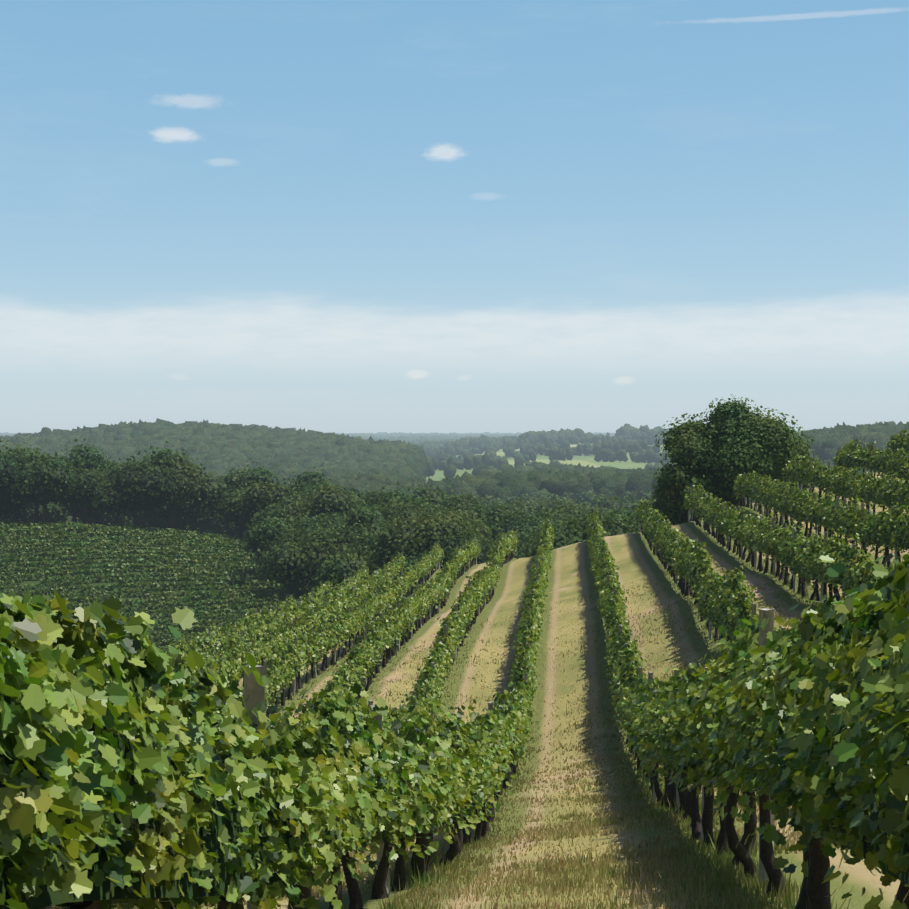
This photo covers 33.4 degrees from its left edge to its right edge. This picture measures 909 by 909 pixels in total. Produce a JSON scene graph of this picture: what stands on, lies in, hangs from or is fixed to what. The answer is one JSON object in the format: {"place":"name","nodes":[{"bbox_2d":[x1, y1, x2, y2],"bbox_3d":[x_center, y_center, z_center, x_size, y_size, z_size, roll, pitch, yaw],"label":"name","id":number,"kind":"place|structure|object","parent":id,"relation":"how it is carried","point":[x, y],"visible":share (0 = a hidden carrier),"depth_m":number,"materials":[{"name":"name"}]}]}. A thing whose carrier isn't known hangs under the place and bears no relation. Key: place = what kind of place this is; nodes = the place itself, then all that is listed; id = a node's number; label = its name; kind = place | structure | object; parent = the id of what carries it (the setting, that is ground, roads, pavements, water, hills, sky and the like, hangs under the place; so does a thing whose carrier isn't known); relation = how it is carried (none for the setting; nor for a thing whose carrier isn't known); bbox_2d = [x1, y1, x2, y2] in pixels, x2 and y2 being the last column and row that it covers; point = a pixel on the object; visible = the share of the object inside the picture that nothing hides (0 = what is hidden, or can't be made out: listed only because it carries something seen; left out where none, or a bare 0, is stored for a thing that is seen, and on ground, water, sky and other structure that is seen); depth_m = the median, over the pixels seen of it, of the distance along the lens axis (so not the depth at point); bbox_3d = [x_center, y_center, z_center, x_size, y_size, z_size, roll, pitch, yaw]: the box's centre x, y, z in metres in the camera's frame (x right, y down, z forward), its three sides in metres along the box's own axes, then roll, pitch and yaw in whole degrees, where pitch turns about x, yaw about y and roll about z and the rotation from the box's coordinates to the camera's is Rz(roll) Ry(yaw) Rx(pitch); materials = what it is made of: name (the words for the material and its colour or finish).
{"place":"outdoors","nodes":[
{"label":"outdoors","id":0,"kind":"place"},
{"bbox_2d":[45,742,197,908],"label":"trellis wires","id":1,"kind":"object","parent":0,"point":[107,904],"depth_m":5.22,"materials":[{"name":"grey metal"}]},
{"bbox_2d":[0,432,908,908],"bbox_3d":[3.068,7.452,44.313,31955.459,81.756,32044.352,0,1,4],"label":"ground","id":2,"kind":"structure","parent":0,"point":[570,578],"depth_m":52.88,"materials":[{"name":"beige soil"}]},
{"bbox_2d":[0,521,288,649],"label":"vineyard","id":3,"kind":"object","parent":2,"relation":"on","point":[139,537],"visible":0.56,"depth_m":196.84,"materials":[{"name":"green plant"}]},
{"bbox_2d":[0,438,816,600],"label":"woodland","id":4,"kind":"object","parent":2,"relation":"on","point":[623,518],"depth_m":223.18,"materials":[{"name":"green plant"}]},
{"bbox_2d":[0,427,908,908],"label":"vine","id":5,"kind":"object","parent":2,"relation":"on","point":[330,769],"depth_m":7.91,"materials":[{"name":"green plant"}]},
{"bbox_2d":[0,418,908,500],"bbox_3d":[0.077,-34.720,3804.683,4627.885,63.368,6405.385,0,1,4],"label":"distant woods","id":6,"kind":"object","parent":2,"relation":"on","point":[391,460],"visible":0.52,"depth_m":1054.64,"materials":[{"name":"green plant"}]},
{"bbox_2d":[158,436,908,908],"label":"trellis posts","id":7,"kind":"object","parent":2,"relation":"on","point":[254,688],"visible":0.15,"depth_m":37.90,"materials":[{"name":"brown wood"}]},
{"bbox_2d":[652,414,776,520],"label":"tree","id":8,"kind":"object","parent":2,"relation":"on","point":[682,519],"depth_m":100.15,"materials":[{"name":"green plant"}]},
{"bbox_2d":[633,394,819,525],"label":"tree","id":9,"kind":"object","parent":2,"relation":"on","point":[771,457],"depth_m":99.71,"materials":[{"name":"green plant"}]},
{"bbox_2d":[0,439,908,908],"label":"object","id":10,"kind":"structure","parent":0,"point":[108,889],"depth_m":6.03,"materials":[{"name":"green plant"}]},
{"bbox_2d":[0,0,908,433],"label":"sky","id":11,"kind":"structure","parent":0,"point":[337,216],"materials":[{"name":"blue"}]}
]}

